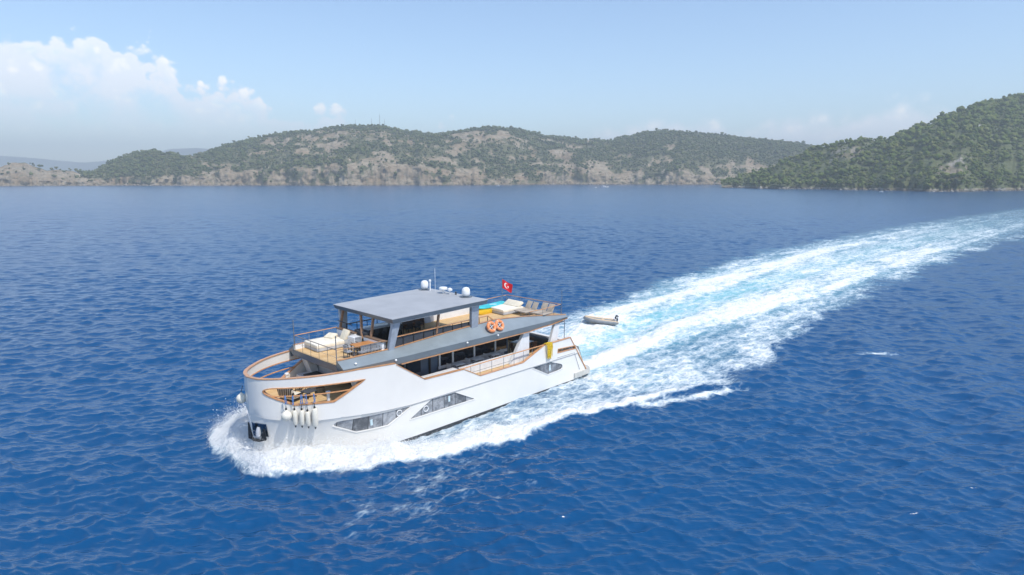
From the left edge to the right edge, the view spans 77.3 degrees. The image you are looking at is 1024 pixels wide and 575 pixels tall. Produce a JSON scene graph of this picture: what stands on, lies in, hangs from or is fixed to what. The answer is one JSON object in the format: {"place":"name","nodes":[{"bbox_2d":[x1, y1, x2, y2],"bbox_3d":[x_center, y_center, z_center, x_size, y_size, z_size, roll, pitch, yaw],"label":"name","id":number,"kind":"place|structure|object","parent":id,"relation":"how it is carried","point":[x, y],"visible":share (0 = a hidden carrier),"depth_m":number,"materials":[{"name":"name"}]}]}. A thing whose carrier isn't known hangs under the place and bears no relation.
{"place":"outdoors","nodes":[
{"label":"outdoors","id":0,"kind":"place"},
{"bbox_2d":[0,163,105,185],"bbox_3d":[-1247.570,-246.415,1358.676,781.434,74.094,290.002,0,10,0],"label":"hills","id":1,"kind":"structure","parent":0,"point":[21,176],"depth_m":1345.47,"materials":[{"name":"beige stone"}]},
{"bbox_2d":[0,162,92,181],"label":"forest","id":2,"kind":"object","parent":1,"relation":"on","point":[39,165],"visible":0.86,"depth_m":1388.22,"materials":[{"name":"green plant"}]},
{"bbox_2d":[0,148,208,172],"bbox_3d":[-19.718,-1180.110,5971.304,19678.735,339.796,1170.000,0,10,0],"label":"distant mountains","id":3,"kind":"structure","parent":0,"point":[47,164],"depth_m":5906.15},
{"bbox_2d":[81,154,220,185],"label":"hills","id":4,"kind":"structure","parent":0,"point":[188,179],"depth_m":1387.41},
{"bbox_2d":[75,148,210,182],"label":"forest","id":5,"kind":"object","parent":4,"relation":"on","point":[132,165],"visible":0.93,"depth_m":1451.50,"materials":[{"name":"green plant"}]},
{"bbox_2d":[191,127,806,185],"bbox_3d":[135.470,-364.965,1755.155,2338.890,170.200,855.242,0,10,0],"label":"hills","id":6,"kind":"structure","parent":0,"point":[375,175],"depth_m":1545.45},
{"bbox_2d":[189,124,820,182],"bbox_3d":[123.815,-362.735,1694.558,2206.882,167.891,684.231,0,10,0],"label":"forest","id":7,"kind":"object","parent":6,"relation":"on","point":[219,152],"visible":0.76,"depth_m":1650.53,"materials":[{"name":"green plant"}]},
{"bbox_2d":[0,185,1023,574],"bbox_3d":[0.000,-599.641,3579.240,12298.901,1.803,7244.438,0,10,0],"label":"sea","id":8,"kind":"structure","parent":0,"point":[860,353],"depth_m":56.48,"materials":[{"name":"liquid"}]},
{"bbox_2d":[2,182,721,185],"bbox_3d":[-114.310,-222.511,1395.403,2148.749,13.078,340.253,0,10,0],"label":"shore rocks","id":9,"kind":"object","parent":8,"relation":"in","point":[126,184],"visible":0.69,"depth_m":1377.17,"materials":[{"name":"grey stone"}]},
{"bbox_2d":[243,279,589,450],"bbox_3d":[-5.839,4.551,50.598,8.070,11.628,30.590,9,13,43],"label":"motor yacht","id":10,"kind":"object","parent":8,"relation":"on","point":[409,385],"visible":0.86,"depth_m":45.63,"materials":[{"name":"white paint"}]},
{"bbox_2d":[236,385,245,403],"bbox_3d":[-17.297,6.811,40.872,0.626,1.234,0.636,9,13,43],"label":"ball fender","id":11,"kind":"object","parent":10,"relation":"hanging from","point":[240,398],"visible":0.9,"depth_m":40.70,"materials":[{"name":"beige plastic"}]},
{"bbox_2d":[248,422,266,441],"bbox_3d":[-15.834,8.986,39.871,1.294,1.216,0.366,3,10,16],"label":"anchor","id":12,"kind":"object","parent":10,"relation":"in","point":[258,433],"visible":1,"depth_m":39.80,"materials":[{"name":"grey metal"}]},
{"bbox_2d":[281,395,291,420],"bbox_3d":[-13.775,7.366,39.011,0.626,1.633,0.636,9,13,43],"label":"ball fender","id":13,"kind":"object","parent":10,"relation":"hanging from","point":[286,414],"visible":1,"depth_m":38.90,"materials":[{"name":"beige plastic"}]},
{"bbox_2d":[277,389,303,400],"bbox_3d":[-14.422,6.747,41.616,1.270,0.974,1.198,4,11,24],"label":"sofa","id":14,"kind":"object","parent":10,"relation":"on","point":[286,392],"visible":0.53,"depth_m":41.23,"materials":[{"name":"beige fabric"}]},
{"bbox_2d":[292,396,297,427],"bbox_3d":[-13.370,7.630,39.346,0.296,2.067,0.296,9,15,43],"label":"fender","id":15,"kind":"object","parent":10,"relation":"hanging from","point":[294,417],"visible":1,"depth_m":39.29,"materials":[{"name":"beige plastic"}]},
{"bbox_2d":[299,394,304,427],"bbox_3d":[-12.964,7.634,39.470,0.296,2.117,0.296,9,12,43],"label":"fender","id":16,"kind":"object","parent":10,"relation":"hanging from","point":[301,417],"visible":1,"depth_m":39.41,"materials":[{"name":"beige plastic"}]},
{"bbox_2d":[305,394,310,427],"bbox_3d":[-12.639,7.666,39.546,0.296,2.206,0.296,9,15,43],"label":"fender","id":17,"kind":"object","parent":10,"relation":"hanging from","point":[307,418],"visible":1,"depth_m":39.50,"materials":[{"name":"beige plastic"}]},
{"bbox_2d":[300,388,316,398],"bbox_3d":[-13.400,7.003,42.200,0.800,0.450,0.800,7,12,33],"label":"coffee table","id":18,"kind":"object","parent":10,"relation":"on","point":[307,391],"visible":0.93,"depth_m":42.15,"materials":[{"name":"grey fabric"}]},
{"bbox_2d":[312,394,317,428],"bbox_3d":[-12.227,7.684,39.674,0.360,2.287,0.360,9,13,43],"label":"fender","id":19,"kind":"object","parent":10,"relation":"hanging from","point":[314,417],"visible":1,"depth_m":39.59,"materials":[{"name":"white plastic"}]},
{"bbox_2d":[304,336,345,351],"bbox_3d":[-13.217,3.980,45.450,2.370,0.505,1.970,-9,13,-43],"label":"sunbed","id":20,"kind":"object","parent":10,"relation":"on","point":[330,343],"visible":0.68,"depth_m":44.93,"materials":[{"name":"grey fabric"}]},
{"bbox_2d":[324,332,337,338],"bbox_3d":[-13.053,3.491,46.122,0.800,0.200,0.650,4,29,24],"label":"cushion","id":21,"kind":"object","parent":20,"relation":"on","point":[329,335],"visible":0.97,"depth_m":45.99,"materials":[{"name":"beige fabric"}]},
{"bbox_2d":[340,329,349,339],"bbox_3d":[-11.952,3.364,45.796,0.220,0.750,0.850,29,-12,-41],"label":"cushion","id":22,"kind":"object","parent":20,"relation":"on","point":[345,333],"visible":0.91,"depth_m":45.58,"materials":[{"name":"beige fabric"}]},
{"bbox_2d":[343,345,353,357],"bbox_3d":[-10.912,4.248,42.659,0.565,0.925,0.500,9,13,43],"label":"terrace chair","id":23,"kind":"object","parent":10,"relation":"on","point":[347,351],"visible":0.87,"depth_m":42.58,"materials":[{"name":"grey metal"}]},
{"bbox_2d":[344,339,354,354],"bbox_3d":[-11.124,4.045,43.833,0.500,0.925,0.565,9,13,43],"label":"terrace chair","id":24,"kind":"object","parent":10,"relation":"on","point":[347,341],"visible":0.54,"depth_m":43.88,"materials":[{"name":"white fabric"}]},
{"bbox_2d":[350,341,373,354],"bbox_3d":[-10.058,4.172,43.587,1.650,0.760,1.000,-9,13,-42],"label":"dining table","id":25,"kind":"object","parent":10,"relation":"on","point":[360,343],"visible":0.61,"depth_m":43.48,"materials":[{"name":"brown wood"}]},
{"bbox_2d":[357,345,366,354],"bbox_3d":[-9.963,4.267,42.550,0.500,0.925,0.565,9,13,43],"label":"terrace chair","id":26,"kind":"object","parent":10,"relation":"on","point":[362,350],"visible":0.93,"depth_m":42.38,"materials":[{"name":"grey metal"}]},
{"bbox_2d":[363,343,373,352],"bbox_3d":[-9.601,4.203,42.918,0.500,0.925,0.565,9,13,43],"label":"terrace chair","id":27,"kind":"object","parent":10,"relation":"on","point":[369,349],"visible":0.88,"depth_m":42.74,"materials":[{"name":"grey metal"}]},
{"bbox_2d":[332,406,410,432],"bbox_3d":[-9.174,8.852,42.550,5.772,1.196,0.316,-8,13,-39],"label":"cabin window","id":28,"kind":"structure","parent":10,"relation":"in","point":[356,425],"depth_m":42.34,"materials":[{"name":"glass"}]},
{"bbox_2d":[370,342,380,351],"bbox_3d":[-9.240,4.140,43.287,0.500,0.925,0.565,9,13,43],"label":"terrace chair","id":29,"kind":"object","parent":10,"relation":"on","point":[377,346],"visible":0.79,"depth_m":43.11,"materials":[{"name":"white fabric"}]},
{"bbox_2d":[381,327,386,342],"bbox_3d":[-9.309,3.466,46.539,0.408,1.153,0.416,-7,12,-37],"label":"bar stool","id":30,"kind":"object","parent":10,"relation":"on","point":[384,332],"visible":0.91,"depth_m":46.43,"materials":[{"name":"grey fabric"}]},
{"bbox_2d":[403,322,411,333],"bbox_3d":[-8.007,3.127,49.155,0.500,0.925,0.565,9,13,43],"label":"shade chair","id":31,"kind":"object","parent":10,"relation":"on","point":[409,325],"visible":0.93,"depth_m":49.04,"materials":[{"name":"grey fabric"}]},
{"bbox_2d":[400,320,418,332],"bbox_3d":[-8.207,3.058,50.044,1.000,0.760,1.800,9,13,43],"label":"table","id":32,"kind":"object","parent":10,"relation":"on","point":[406,322],"visible":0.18,"depth_m":50.10,"materials":[{"name":"brown wood"}]},
{"bbox_2d":[406,360,420,372],"bbox_3d":[-7.987,5.762,47.192,0.050,1.800,3.100,9,13,43],"label":"window","id":33,"kind":"structure","parent":10,"relation":"in","point":[415,367],"depth_m":47.92,"materials":[{"name":"black glass"}]},
{"bbox_2d":[412,321,420,331],"bbox_3d":[-7.430,3.033,49.702,0.500,0.925,0.565,9,13,43],"label":"shade chair","id":34,"kind":"object","parent":10,"relation":"on","point":[417,326],"visible":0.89,"depth_m":49.55,"materials":[{"name":"black metal"}]},
{"bbox_2d":[415,318,423,329],"bbox_3d":[-7.332,2.822,50.923,0.565,0.925,0.500,9,13,43],"label":"shade chair","id":35,"kind":"object","parent":10,"relation":"on","point":[420,322],"visible":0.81,"depth_m":50.91,"materials":[{"name":"black metal"}]},
{"bbox_2d":[410,393,474,419],"bbox_3d":[-4.986,8.363,46.509,0.156,1.095,6.127,9,13,43],"label":"cabin window","id":36,"kind":"structure","parent":10,"relation":"in","point":[453,399],"depth_m":46.48,"materials":[{"name":"glass"}]},
{"bbox_2d":[451,361,464,368],"bbox_3d":[-4.197,6.261,49.771,0.750,0.740,0.900,9,13,43],"label":"side deck table","id":37,"kind":"object","parent":10,"relation":"on","point":[458,363],"visible":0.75,"depth_m":49.69,"materials":[{"name":"white paint"}]},
{"bbox_2d":[470,356,483,362],"bbox_3d":[-2.808,6.016,51.188,0.750,0.740,0.900,9,13,43],"label":"side deck table","id":38,"kind":"object","parent":10,"relation":"on","point":[477,358],"visible":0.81,"depth_m":51.05,"materials":[{"name":"white paint"}]},
{"bbox_2d":[479,308,492,314],"bbox_3d":[-2.142,2.003,57.039,0.807,0.460,3.400,8,13,39],"label":"kayak","id":39,"kind":"object","parent":10,"relation":"on","point":[485,311],"visible":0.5,"depth_m":56.32,"materials":[{"name":"yellow plastic"}]},
{"bbox_2d":[479,301,504,308],"bbox_3d":[-1.977,1.588,57.652,1.059,0.230,3.900,8,12,37],"label":"paddle board","id":40,"kind":"object","parent":39,"relation":"on","point":[487,306],"visible":0.86,"depth_m":57.40,"materials":[{"name":"teal plastic"}]},
{"bbox_2d":[486,321,495,332],"bbox_3d":[-1.592,3.048,49.514,0.908,0.908,0.264,-10,-12,-45],"label":"lifebuoy","id":41,"kind":"object","parent":10,"relation":"attached to","point":[489,329],"visible":1,"depth_m":49.42,"materials":[{"name":"orange plastic"}]},
{"bbox_2d":[488,352,500,357],"bbox_3d":[-1.488,5.784,52.535,0.750,0.740,0.900,9,13,43],"label":"side deck table","id":42,"kind":"object","parent":10,"relation":"on","point":[493,354],"visible":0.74,"depth_m":52.50,"materials":[{"name":"white paint"}]},
{"bbox_2d":[495,319,503,330],"bbox_3d":[-0.981,2.940,50.138,0.908,0.908,0.264,-10,-12,-45],"label":"lifebuoy","id":43,"kind":"object","parent":10,"relation":"attached to","point":[497,322],"visible":1,"depth_m":50.06,"materials":[{"name":"orange plastic"}]},
{"bbox_2d":[491,299,522,314],"bbox_3d":[-0.533,1.732,57.291,2.480,0.910,2.120,-9,13,-41],"label":"sunbed","id":44,"kind":"object","parent":10,"relation":"on","point":[509,306],"visible":0.8,"depth_m":56.80,"materials":[{"name":"grey fabric"}]},
{"bbox_2d":[502,279,512,292],"bbox_3d":[-0.444,0.443,59.346,1.003,2.750,0.162,-1,10,-7],"label":"ensign","id":45,"kind":"object","parent":10,"relation":"on","point":[507,286],"visible":0.99,"depth_m":59.23,"materials":[{"name":"red fabric"}]},
{"bbox_2d":[509,342,515,351],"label":"stern chair","id":46,"kind":"object","parent":10,"relation":"on","point":[512,347],"visible":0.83,"depth_m":55.33,"materials":[{"name":"black metal"}]},
{"bbox_2d":[511,340,533,349],"bbox_3d":[0.885,5.114,56.301,1.300,0.780,1.600,9,13,43],"label":"stern table","id":47,"kind":"object","parent":10,"relation":"on","point":[515,341],"visible":0.4,"depth_m":56.18,"materials":[{"name":"grey wood"}]},
{"bbox_2d":[514,300,532,313],"bbox_3d":[1.017,1.796,56.597,1.753,1.027,0.698,-9,13,-42],"label":"sun lounger","id":48,"kind":"object","parent":10,"relation":"on","point":[528,305],"visible":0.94,"depth_m":56.84,"materials":[{"name":"beige fabric"}]},
{"bbox_2d":[520,302,538,315],"bbox_3d":[1.544,1.894,56.028,1.753,1.027,0.698,-9,13,-42],"label":"sun lounger","id":49,"kind":"object","parent":10,"relation":"on","point":[534,306],"visible":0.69,"depth_m":56.28,"materials":[{"name":"beige fabric"}]},
{"bbox_2d":[531,302,548,313],"bbox_3d":[2.425,1.944,55.737,0.698,1.027,1.753,8,13,39],"label":"sun lounger","id":50,"kind":"object","parent":10,"relation":"on","point":[544,305],"visible":0.87,"depth_m":56.01,"materials":[{"name":"beige fabric"}]},
{"bbox_2d":[537,304,554,315],"bbox_3d":[2.966,2.045,55.154,0.698,1.027,1.753,8,13,39],"label":"sun lounger","id":51,"kind":"object","parent":10,"relation":"on","point":[549,310],"visible":0.92,"depth_m":55.43,"materials":[{"name":"beige fabric"}]},
{"bbox_2d":[532,362,562,374],"bbox_3d":[3.031,6.957,54.684,0.137,1.085,3.968,9,13,43],"label":"cabin window","id":52,"kind":"structure","parent":10,"relation":"in","point":[547,368],"depth_m":54.86,"materials":[{"name":"glass"}]},
{"bbox_2d":[544,342,552,358],"bbox_3d":[3.037,5.371,54.350,0.608,1.441,0.764,9,13,43],"label":"towel","id":53,"kind":"object","parent":10,"relation":"hanging from","point":[549,348],"visible":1,"depth_m":54.15,"materials":[{"name":"yellow fabric"}]},
{"bbox_2d":[202,350,726,475],"bbox_3d":[-1.432,7.239,53.229,28.121,4.083,42.245,9,13,43],"label":"sea spray","id":54,"kind":"object","parent":8,"relation":"on","point":[238,416],"visible":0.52,"depth_m":41.35,"materials":[{"name":"white liquid"}]},
{"bbox_2d":[583,315,618,324],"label":"inflatable dinghy","id":55,"kind":"object","parent":8,"relation":"on","point":[601,320],"visible":1,"depth_m":77.83,"materials":[{"name":"white rubber"}]},
{"bbox_2d":[0,0,1023,161],"label":"sky","id":56,"kind":"structure","parent":0,"point":[81,80],"materials":[{"name":"blue"}]},
{"bbox_2d":[721,101,1023,191],"bbox_3d":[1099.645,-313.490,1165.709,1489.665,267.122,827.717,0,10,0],"label":"headland","id":57,"kind":"structure","parent":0,"point":[909,184],"depth_m":903.38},
{"bbox_2d":[720,93,1023,187],"bbox_3d":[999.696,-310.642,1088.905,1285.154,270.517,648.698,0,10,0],"label":"headland forest","id":58,"kind":"object","parent":57,"relation":"on","point":[986,110],"visible":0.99,"depth_m":975.07,"materials":[{"name":"green plant"}]},
{"bbox_2d":[722,186,1023,191],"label":"shore rocks","id":59,"kind":"object","parent":57,"relation":"on","point":[766,187],"visible":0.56,"depth_m":861.16,"materials":[{"name":"grey stone"}]}
]}

